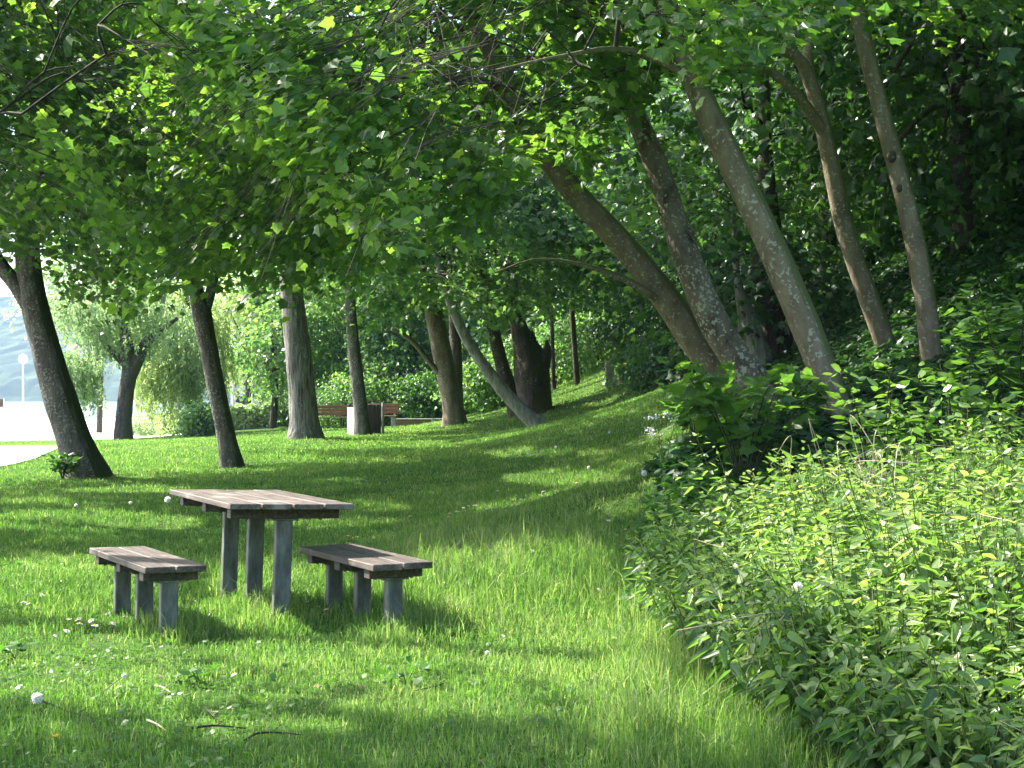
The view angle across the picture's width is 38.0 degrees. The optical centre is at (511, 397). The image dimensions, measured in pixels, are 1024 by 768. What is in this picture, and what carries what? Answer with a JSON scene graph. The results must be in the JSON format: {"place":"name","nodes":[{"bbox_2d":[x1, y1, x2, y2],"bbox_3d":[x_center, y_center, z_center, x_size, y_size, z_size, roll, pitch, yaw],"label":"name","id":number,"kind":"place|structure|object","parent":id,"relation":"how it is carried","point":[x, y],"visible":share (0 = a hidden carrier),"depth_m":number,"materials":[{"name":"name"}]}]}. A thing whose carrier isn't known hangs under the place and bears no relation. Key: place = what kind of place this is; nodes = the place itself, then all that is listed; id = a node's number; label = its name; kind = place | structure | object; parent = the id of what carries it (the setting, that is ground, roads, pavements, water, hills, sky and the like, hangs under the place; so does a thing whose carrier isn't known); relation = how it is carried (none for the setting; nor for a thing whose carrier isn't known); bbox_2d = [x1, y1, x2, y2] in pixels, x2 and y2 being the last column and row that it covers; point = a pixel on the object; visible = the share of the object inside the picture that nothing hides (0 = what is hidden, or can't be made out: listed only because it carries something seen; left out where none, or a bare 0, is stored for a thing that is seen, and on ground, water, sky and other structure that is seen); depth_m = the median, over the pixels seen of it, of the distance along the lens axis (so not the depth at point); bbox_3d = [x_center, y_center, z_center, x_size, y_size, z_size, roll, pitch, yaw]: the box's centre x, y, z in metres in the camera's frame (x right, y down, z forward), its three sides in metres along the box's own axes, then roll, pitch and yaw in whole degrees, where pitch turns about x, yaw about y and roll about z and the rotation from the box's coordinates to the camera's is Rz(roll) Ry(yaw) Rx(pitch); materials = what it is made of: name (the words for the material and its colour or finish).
{"place":"outdoors","nodes":[
{"label":"outdoors","id":0,"kind":"place"},
{"bbox_2d":[0,445,56,465],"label":"path","id":1,"kind":"structure","parent":0,"point":[12,454],"depth_m":35.70,"materials":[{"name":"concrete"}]},
{"bbox_2d":[0,401,208,416],"bbox_3d":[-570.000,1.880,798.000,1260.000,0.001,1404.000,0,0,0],"label":"lake","id":2,"kind":"structure","parent":0,"point":[31,409],"depth_m":243.84,"materials":[{"name":"grey liquid"}]},
{"bbox_2d":[0,417,332,440],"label":"promenade","id":3,"kind":"structure","parent":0,"point":[15,429],"depth_m":79.69,"materials":[{"name":"concrete"}]},
{"bbox_2d":[0,399,3,406],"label":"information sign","id":4,"kind":"object","parent":3,"relation":"on","point":[1,402],"visible":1,"depth_m":59.92,"materials":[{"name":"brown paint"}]},
{"bbox_2d":[0,295,556,400],"bbox_3d":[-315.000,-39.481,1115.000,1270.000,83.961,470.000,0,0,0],"label":"hills","id":5,"kind":"structure","parent":0,"point":[15,344],"depth_m":920.54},
{"bbox_2d":[0,0,895,297],"label":"sky","id":6,"kind":"structure","parent":0,"point":[5,291],"materials":[{"name":"white"}]},
{"bbox_2d":[0,191,1023,767],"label":"ground","id":7,"kind":"structure","parent":0,"point":[284,709],"depth_m":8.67,"materials":[{"name":"plant"}]},
{"bbox_2d":[0,641,38,659],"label":"dock plant","id":8,"kind":"object","parent":7,"relation":"on","point":[21,646],"visible":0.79,"depth_m":8.57,"materials":[{"name":"green plant"}]},
{"bbox_2d":[18,354,27,424],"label":"street lamp","id":9,"kind":"object","parent":7,"relation":"on","point":[23,359],"visible":0.98,"depth_m":84.96,"materials":[{"name":"white paint"}]},
{"bbox_2d":[31,692,43,707],"bbox_3d":[-2.207,1.437,6.901,0.069,0.153,0.064,0,0,0],"label":"dandelion clock","id":10,"kind":"object","parent":7,"relation":"on","point":[37,697],"visible":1,"depth_m":6.89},
{"bbox_2d":[40,452,82,478],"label":"shrub","id":11,"kind":"object","parent":7,"relation":"on","point":[59,464],"visible":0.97,"depth_m":26.27,"materials":[{"name":"green plant"}]},
{"bbox_2d":[42,700,105,737],"bbox_3d":[-1.951,1.452,6.782,0.118,0.043,0.825,0,0,-36],"label":"fallen twig","id":12,"kind":"object","parent":7,"relation":"on","point":[46,702],"visible":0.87,"depth_m":6.86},
{"bbox_2d":[0,238,181,432],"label":"broadleaf tree","id":13,"kind":"object","parent":7,"relation":"on","point":[99,422],"visible":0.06,"depth_m":75.53,"materials":[{"name":"green plant"}]},
{"bbox_2d":[99,673,126,707],"bbox_3d":[-1.922,1.417,7.156,0.151,0.195,0.027,0,0,17],"label":"dandelion clock","id":14,"kind":"object","parent":7,"relation":"on","point":[123,675],"visible":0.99,"depth_m":7.15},
{"bbox_2d":[48,280,199,439],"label":"willow tree","id":15,"kind":"object","parent":7,"relation":"on","point":[129,359],"visible":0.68,"depth_m":51.76,"materials":[{"name":"green plant"}]},
{"bbox_2d":[0,0,277,277],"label":"maple tree","id":16,"kind":"object","parent":7,"relation":"on","point":[67,45],"visible":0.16,"depth_m":17.53,"materials":[{"name":"green plant"}]},
{"bbox_2d":[111,409,182,435],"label":"bush","id":17,"kind":"object","parent":7,"relation":"on","point":[141,431],"visible":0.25,"depth_m":61.32,"materials":[{"name":"green plant"}]},
{"bbox_2d":[89,546,205,636],"bbox_3d":[-2.433,1.374,9.829,0.390,0.659,1.405,1,0,-30],"label":"picnic bench","id":18,"kind":"object","parent":7,"relation":"on","point":[148,567],"visible":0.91,"depth_m":9.67,"materials":[{"name":"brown wood"}]},
{"bbox_2d":[146,716,167,729],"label":"fallen twig","id":19,"kind":"object","parent":7,"relation":"on","point":[151,721],"visible":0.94,"depth_m":6.64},
{"bbox_2d":[154,681,172,692],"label":"fallen twig","id":20,"kind":"object","parent":7,"relation":"on","point":[162,687],"visible":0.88,"depth_m":7.51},
{"bbox_2d":[164,497,173,549],"bbox_3d":[-2.675,1.142,11.601,0.085,0.758,0.063,0,0,0],"label":"dandelion clock","id":21,"kind":"object","parent":7,"relation":"on","point":[167,499],"visible":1,"depth_m":11.60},
{"bbox_2d":[119,280,240,436],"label":"willow tree","id":22,"kind":"object","parent":7,"relation":"on","point":[187,378],"visible":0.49,"depth_m":56.95,"materials":[{"name":"green plant"}]},
{"bbox_2d":[0,0,376,477],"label":"maple tree","id":23,"kind":"object","parent":7,"relation":"on","point":[23,280],"visible":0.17,"depth_m":26.72,"materials":[{"name":"green plant"}]},
{"bbox_2d":[173,664,219,689],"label":"dock plant","id":24,"kind":"object","parent":7,"relation":"on","point":[193,676],"visible":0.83,"depth_m":7.70,"materials":[{"name":"green plant"}]},
{"bbox_2d":[169,396,239,437],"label":"bush","id":25,"kind":"object","parent":7,"relation":"on","point":[199,421],"visible":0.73,"depth_m":49.51,"materials":[{"name":"green plant"}]},
{"bbox_2d":[204,706,222,721],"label":"fallen twig","id":26,"kind":"object","parent":7,"relation":"on","point":[205,707],"visible":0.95,"depth_m":6.84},
{"bbox_2d":[191,719,245,728],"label":"fallen twig","id":27,"kind":"object","parent":7,"relation":"on","point":[204,726],"visible":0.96,"depth_m":6.61,"materials":[{"name":"wood"}]},
{"bbox_2d":[0,0,443,288],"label":"maple tree","id":28,"kind":"object","parent":7,"relation":"on","point":[101,207],"visible":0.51,"depth_m":15.83,"materials":[{"name":"green plant"}]},
{"bbox_2d":[179,236,324,406],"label":"broadleaf tree","id":29,"kind":"object","parent":7,"relation":"on","point":[238,325],"visible":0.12,"depth_m":65.31,"materials":[{"name":"green plant"}]},
{"bbox_2d":[226,361,287,429],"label":"boathouse","id":30,"kind":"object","parent":7,"relation":"on","point":[233,401],"visible":0.07,"depth_m":74.39,"materials":[{"name":"white paint"}]},
{"bbox_2d":[234,395,244,405],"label":"window","id":31,"kind":"structure","parent":30,"relation":"in","point":[238,401],"depth_m":74.37,"materials":[{"name":"white paint"}]},
{"bbox_2d":[0,0,517,467],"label":"maple tree","id":32,"kind":"object","parent":7,"relation":"on","point":[230,455],"visible":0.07,"depth_m":29.82,"materials":[{"name":"green plant"}]},
{"bbox_2d":[230,400,288,429],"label":"hedge","id":33,"kind":"object","parent":7,"relation":"on","point":[251,417],"visible":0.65,"depth_m":62.58,"materials":[{"name":"green plant"}]},
{"bbox_2d":[169,489,353,621],"bbox_3d":[-1.822,1.199,10.505,0.841,1.010,1.718,2,-1,-26],"label":"picnic table","id":34,"kind":"object","parent":7,"relation":"on","point":[281,509],"visible":0.94,"depth_m":10.20,"materials":[{"name":"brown wood"}]},
{"bbox_2d":[244,725,303,741],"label":"fallen twig","id":35,"kind":"object","parent":7,"relation":"on","point":[257,733],"visible":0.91,"depth_m":6.50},
{"bbox_2d":[218,283,340,428],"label":"broadleaf tree","id":36,"kind":"object","parent":7,"relation":"on","point":[272,341],"visible":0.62,"depth_m":59.31,"materials":[{"name":"green plant"}]},
{"bbox_2d":[212,250,377,415],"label":"broadleaf tree","id":37,"kind":"object","parent":7,"relation":"on","point":[254,392],"visible":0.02,"depth_m":66.22,"materials":[{"name":"green plant"}]},
{"bbox_2d":[102,0,535,439],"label":"broadleaf tree","id":38,"kind":"object","parent":7,"relation":"on","point":[304,421],"visible":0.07,"depth_m":37.68,"materials":[{"name":"green plant"}]},
{"bbox_2d":[232,266,426,423],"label":"broadleaf tree","id":39,"kind":"object","parent":7,"relation":"on","point":[334,346],"visible":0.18,"depth_m":60.61,"materials":[{"name":"green plant"}]},
{"bbox_2d":[317,404,348,417],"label":"park bench","id":40,"kind":"object","parent":7,"relation":"on","point":[332,411],"visible":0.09,"depth_m":50.02,"materials":[{"name":"orange wood"}]},
{"bbox_2d":[203,128,496,435],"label":"broadleaf tree","id":41,"kind":"object","parent":7,"relation":"on","point":[362,426],"visible":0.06,"depth_m":43.42,"materials":[{"name":"green plant"}]},
{"bbox_2d":[315,365,400,428],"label":"bush","id":42,"kind":"object","parent":7,"relation":"on","point":[337,395],"visible":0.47,"depth_m":55.58,"materials":[{"name":"green plant"}]},
{"bbox_2d":[347,403,383,434],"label":"waste bin","id":43,"kind":"object","parent":7,"relation":"on","point":[374,413],"visible":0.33,"depth_m":44.43,"materials":[{"name":"grey metal"}]},
{"bbox_2d":[299,544,432,633],"bbox_3d":[-1.002,1.369,9.934,0.411,0.661,1.332,0,0,-28],"label":"picnic bench","id":44,"kind":"object","parent":7,"relation":"on","point":[366,565],"visible":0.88,"depth_m":9.82,"materials":[{"name":"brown wood"}]},
{"bbox_2d":[326,353,427,424],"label":"bush","id":45,"kind":"object","parent":7,"relation":"on","point":[378,367],"visible":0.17,"depth_m":57.56,"materials":[{"name":"green plant"}]},
{"bbox_2d":[368,402,398,426],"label":"park bench","id":46,"kind":"object","parent":7,"relation":"on","point":[392,408],"visible":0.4,"depth_m":50.00,"materials":[{"name":"orange wood"}]},
{"bbox_2d":[0,0,780,409],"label":"maple tree","id":47,"kind":"object","parent":7,"relation":"on","point":[652,282],"visible":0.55,"depth_m":15.00,"materials":[{"name":"green plant"}]},
{"bbox_2d":[304,240,481,420],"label":"broadleaf tree","id":48,"kind":"object","parent":7,"relation":"on","point":[419,335],"visible":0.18,"depth_m":58.58,"materials":[{"name":"green plant"}]},
{"bbox_2d":[0,463,807,767],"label":"clover and leaf litter","id":49,"kind":"object","parent":7,"relation":"on","point":[273,676],"visible":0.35,"depth_m":7.45,"materials":[{"name":"plant"}]},
{"bbox_2d":[375,656,432,687],"bbox_3d":[-0.566,1.435,7.665,0.288,0.184,0.197,0,0,-22],"label":"dock plant","id":50,"kind":"object","parent":7,"relation":"on","point":[395,674],"visible":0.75,"depth_m":7.66,"materials":[{"name":"green plant"}]},
{"bbox_2d":[377,365,442,423],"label":"bush","id":51,"kind":"object","parent":7,"relation":"on","point":[413,392],"visible":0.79,"depth_m":55.49,"materials":[{"name":"green plant"}]},
{"bbox_2d":[396,418,441,426],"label":"park bench","id":52,"kind":"object","parent":7,"relation":"on","point":[406,421],"visible":0.45,"depth_m":51.97,"materials":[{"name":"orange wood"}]},
{"bbox_2d":[413,680,445,690],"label":"fallen twig","id":53,"kind":"object","parent":7,"relation":"on","point":[431,686],"visible":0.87,"depth_m":7.54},
{"bbox_2d":[266,1,611,426],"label":"broadleaf tree","id":54,"kind":"object","parent":7,"relation":"on","point":[442,365],"visible":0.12,"depth_m":45.56,"materials":[{"name":"green plant"}]},
{"bbox_2d":[376,247,509,417],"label":"broadleaf tree","id":55,"kind":"object","parent":7,"relation":"on","point":[464,352],"visible":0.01,"depth_m":60.89,"materials":[{"name":"green plant"}]},
{"bbox_2d":[324,134,582,402],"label":"broadleaf tree","id":56,"kind":"object","parent":7,"relation":"on","point":[455,343],"visible":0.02,"depth_m":47.85,"materials":[{"name":"green plant"}]},
{"bbox_2d":[304,120,626,426],"bbox_3d":[-1.688,-3.456,39.585,9.485,9.003,8.880,0,0,0],"label":"broadleaf tree","id":57,"kind":"object","parent":7,"relation":"on","point":[522,411],"visible":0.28,"depth_m":38.17,"materials":[{"name":"green plant"}]},
{"bbox_2d":[428,352,513,413],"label":"bush","id":58,"kind":"object","parent":7,"relation":"on","point":[485,393],"visible":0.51,"depth_m":49.52,"materials":[{"name":"green plant"}]},
{"bbox_2d":[480,651,488,675],"bbox_3d":[-0.147,1.418,7.795,0.065,0.194,0.028,0,0,23],"label":"dandelion clock","id":59,"kind":"object","parent":7,"relation":"on","point":[486,652],"visible":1,"depth_m":7.79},
{"bbox_2d":[166,0,828,405],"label":"maple tree","id":60,"kind":"object","parent":7,"relation":"on","point":[724,340],"visible":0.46,"depth_m":15.38,"materials":[{"name":"green plant"}]},
{"bbox_2d":[362,132,636,418],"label":"broadleaf tree","id":61,"kind":"object","parent":7,"relation":"on","point":[503,369],"visible":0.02,"depth_m":44.42,"materials":[{"name":"green plant"}]},
{"bbox_2d":[466,335,550,401],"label":"bush","id":62,"kind":"object","parent":7,"relation":"on","point":[507,346],"visible":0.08,"depth_m":53.61,"materials":[{"name":"green plant"}]},
{"bbox_2d":[127,0,904,424],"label":"maple tree","id":63,"kind":"object","parent":7,"relation":"on","point":[793,296],"visible":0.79,"depth_m":12.51,"materials":[{"name":"green plant"}]},
{"bbox_2d":[433,205,624,409],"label":"broadleaf tree","id":64,"kind":"object","parent":7,"relation":"on","point":[479,332],"visible":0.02,"depth_m":57.16,"materials":[{"name":"green plant"}]},
{"bbox_2d":[477,209,620,389],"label":"sapling","id":65,"kind":"object","parent":7,"relation":"on","point":[553,378],"visible":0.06,"depth_m":48.93,"materials":[{"name":"green plant"}]},
{"bbox_2d":[509,313,610,385],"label":"bush","id":66,"kind":"object","parent":7,"relation":"on","point":[560,379],"visible":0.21,"depth_m":51.57,"materials":[{"name":"green plant"}]},
{"bbox_2d":[394,24,732,417],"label":"broadleaf tree","id":67,"kind":"object","parent":7,"relation":"on","point":[531,360],"visible":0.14,"depth_m":41.43,"materials":[{"name":"green plant"}]},
{"bbox_2d":[503,111,627,380],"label":"broadleaf tree","id":68,"kind":"object","parent":7,"relation":"on","point":[563,315],"visible":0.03,"depth_m":54.87,"materials":[{"name":"green plant"}]},
{"bbox_2d":[539,299,634,376],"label":"bush","id":69,"kind":"object","parent":7,"relation":"on","point":[598,360],"visible":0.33,"depth_m":49.61,"materials":[{"name":"green plant"}]},
{"bbox_2d":[528,218,676,385],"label":"sapling","id":70,"kind":"object","parent":7,"relation":"on","point":[574,350],"visible":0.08,"depth_m":46.92,"materials":[{"name":"green plant"}]},
{"bbox_2d":[603,361,613,385],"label":"stone marker","id":71,"kind":"object","parent":7,"relation":"on","point":[609,373],"visible":0.54,"depth_m":43.92,"materials":[{"name":"stone"}]},
{"bbox_2d":[531,78,701,346],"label":"broadleaf tree","id":72,"kind":"object","parent":7,"relation":"on","point":[542,317],"visible":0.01,"depth_m":52.78,"materials":[{"name":"green plant"}]},
{"bbox_2d":[577,291,681,357],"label":"bush","id":73,"kind":"object","parent":7,"relation":"on","point":[598,331],"visible":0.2,"depth_m":47.75,"materials":[{"name":"green plant"}]},
{"bbox_2d":[604,335,673,397],"bbox_3d":[3.743,-0.847,38.453,2.755,1.838,2.859,0,0,0],"label":"bush","id":74,"kind":"object","parent":7,"relation":"on","point":[634,385],"visible":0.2,"depth_m":38.25,"materials":[{"name":"green plant"}]},
{"bbox_2d":[639,470,646,516],"bbox_3d":[1.102,0.880,12.502,0.075,0.556,0.063,0,0,0],"label":"dandelion clock","id":75,"kind":"object","parent":7,"relation":"on","point":[644,472],"visible":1,"depth_m":12.51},
{"bbox_2d":[619,327,698,391],"bbox_3d":[4.365,-1.052,35.963,2.996,2.144,3.054,0,0,-42],"label":"bush","id":76,"kind":"object","parent":7,"relation":"on","point":[651,365],"visible":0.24,"depth_m":35.81,"materials":[{"name":"green plant"}]},
{"bbox_2d":[643,416,677,464],"bbox_3d":[1.417,0.459,14.178,0.435,0.594,0.270,0,0,26],"label":"cow parsley","id":77,"kind":"object","parent":7,"relation":"on","point":[653,430],"visible":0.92,"depth_m":14.18,"materials":[{"name":"green plant"}]},
{"bbox_2d":[604,279,730,362],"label":"bush","id":78,"kind":"object","parent":7,"relation":"on","point":[629,328],"visible":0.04,"depth_m":41.91,"materials":[{"name":"green plant"}]},
{"bbox_2d":[655,412,692,448],"bbox_3d":[1.636,0.376,14.464,0.504,0.576,0.272,0,0,0],"label":"cow parsley","id":79,"kind":"object","parent":7,"relation":"on","point":[674,429],"visible":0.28,"depth_m":14.40,"materials":[{"name":"green plant"}]},
{"bbox_2d":[599,10,792,292],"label":"broadleaf tree","id":80,"kind":"object","parent":7,"relation":"on","point":[648,115],"visible":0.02,"depth_m":49.35,"materials":[{"name":"green plant"}]},
{"bbox_2d":[551,57,865,362],"bbox_3d":[5.251,-5.137,38.188,8.690,8.708,8.361,0,0,0],"label":"broadleaf tree","id":81,"kind":"object","parent":7,"relation":"on","point":[641,297],"visible":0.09,"depth_m":37.23,"materials":[{"name":"green plant"}]},
{"bbox_2d":[655,374,768,448],"bbox_3d":[1.910,0.218,14.273,1.032,0.888,1.086,0,0,0],"label":"maple sapling","id":82,"kind":"object","parent":7,"relation":"on","point":[730,389],"visible":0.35,"depth_m":14.25,"materials":[{"name":"green plant"}]},
{"bbox_2d":[419,0,1022,390],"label":"broadleaf tree","id":83,"kind":"object","parent":7,"relation":"on","point":[763,300],"visible":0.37,"depth_m":23.46,"materials":[{"name":"green plant"}]},
{"bbox_2d":[677,612,785,714],"bbox_3d":[1.119,1.243,6.885,0.366,0.553,0.682,0,0,45],"label":"dry stalk","id":84,"kind":"object","parent":7,"relation":"on","point":[754,638],"visible":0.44,"depth_m":6.77,"materials":[{"name":"plant"}]},
{"bbox_2d":[572,115,895,366],"bbox_3d":[3.470,-2.084,23.219,5.133,4.024,3.910,0,0,-28],"label":"broadleaf tree","id":85,"kind":"object","parent":7,"relation":"on","point":[760,352],"visible":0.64,"depth_m":22.71,"materials":[{"name":"green plant"}]},
{"bbox_2d":[651,356,832,476],"bbox_3d":[2.066,0.259,12.875,1.390,1.242,1.514,0,0,44],"label":"maple sapling","id":86,"kind":"object","parent":7,"relation":"on","point":[730,407],"visible":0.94,"depth_m":12.79,"materials":[{"name":"green plant"}]},
{"bbox_2d":[492,0,1023,362],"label":"maple tree","id":87,"kind":"object","parent":7,"relation":"on","point":[924,294],"visible":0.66,"depth_m":15.91,"materials":[{"name":"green plant"}]},
{"bbox_2d":[544,0,1008,352],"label":"maple tree","id":88,"kind":"object","parent":7,"relation":"on","point":[813,107],"visible":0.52,"depth_m":17.90,"materials":[{"name":"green plant"}]},
{"bbox_2d":[793,581,802,612],"bbox_3d":[1.363,1.193,7.099,0.062,0.640,0.058,0,0,12],"label":"dandelion clock","id":89,"kind":"object","parent":7,"relation":"on","point":[800,585],"visible":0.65,"depth_m":7.09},
{"bbox_2d":[770,419,842,485],"bbox_3d":[2.176,0.733,10.896,0.412,1.166,0.458,0,0,34],"label":"dry stalk","id":90,"kind":"object","parent":7,"relation":"on","point":[814,443],"visible":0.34,"depth_m":10.93,"materials":[{"name":"plant"}]},
{"bbox_2d":[641,6,985,279],"bbox_3d":[6.357,-6.587,29.299,8.511,9.528,7.457,0,0,-42],"label":"broadleaf tree","id":91,"kind":"object","parent":7,"relation":"on","point":[751,142],"visible":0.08,"depth_m":28.71,"materials":[{"name":"green plant"}]},
{"bbox_2d":[609,389,1023,767],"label":"nettle undergrowth","id":92,"kind":"object","parent":7,"relation":"on","point":[898,640],"visible":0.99,"depth_m":6.90,"materials":[{"name":"green plant"}]},
{"bbox_2d":[684,46,951,264],"bbox_3d":[8.109,-7.176,34.162,8.384,9.882,7.896,0,0,-26],"label":"broadleaf tree","id":93,"kind":"object","parent":7,"relation":"on","point":[740,141],"depth_m":33.52,"materials":[{"name":"green plant"}]},
{"bbox_2d":[613,118,1023,620],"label":"undergrowth","id":94,"kind":"object","parent":7,"relation":"on","point":[858,357],"visible":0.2,"depth_m":16.49,"materials":[{"name":"green plant"}]},
{"bbox_2d":[672,0,1023,293],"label":"broadleaf tree","id":95,"kind":"object","parent":7,"relation":"on","point":[953,178],"visible":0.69,"depth_m":19.98,"materials":[{"name":"green plant"}]},
{"bbox_2d":[820,362,930,487],"bbox_3d":[2.877,0.449,11.669,0.823,1.441,0.937,0,0,26],"label":"shrub","id":96,"kind":"object","parent":7,"relation":"on","point":[871,412],"visible":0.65,"depth_m":11.57,"materials":[{"name":"green plant"}]},
{"bbox_2d":[820,415,940,523],"bbox_3d":[2.326,0.780,9.155,0.793,1.352,0.644,0,0,26],"label":"dry stalk","id":97,"kind":"object","parent":7,"relation":"on","point":[882,476],"visible":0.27,"depth_m":9.22,"materials":[{"name":"plant"}]},
{"bbox_2d":[745,0,1021,214],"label":"broadleaf tree","id":98,"kind":"object","parent":7,"relation":"on","point":[944,70],"visible":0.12,"depth_m":23.49,"materials":[{"name":"green plant"}]},
{"bbox_2d":[770,6,1008,156],"bbox_3d":[8.266,-7.612,25.013,10.263,11.042,10.039,0,0,0],"label":"broadleaf tree","id":99,"kind":"object","parent":7,"relation":"on","point":[789,102],"visible":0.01,"depth_m":26.09,"materials":[{"name":"green plant"}]},
{"bbox_2d":[880,349,1023,477],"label":"shrub","id":100,"kind":"object","parent":7,"relation":"on","point":[952,386],"visible":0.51,"depth_m":11.49,"materials":[{"name":"green plant"}]},
{"bbox_2d":[916,26,1020,65],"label":"broadleaf tree","id":101,"kind":"object","parent":7,"relation":"on","point":[1008,54],"visible":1,"depth_m":13.86,"materials":[{"name":"green plant"}]},
{"bbox_2d":[932,283,1023,446],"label":"shrub","id":102,"kind":"object","parent":7,"relation":"on","point":[995,360],"visible":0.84,"depth_m":12.09,"materials":[{"name":"green plant"}]},
{"bbox_2d":[989,4,1023,88],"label":"broadleaf tree","id":103,"kind":"object","parent":7,"relation":"on","point":[1018,68],"visible":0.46,"depth_m":18.48,"materials":[{"name":"green plant"}]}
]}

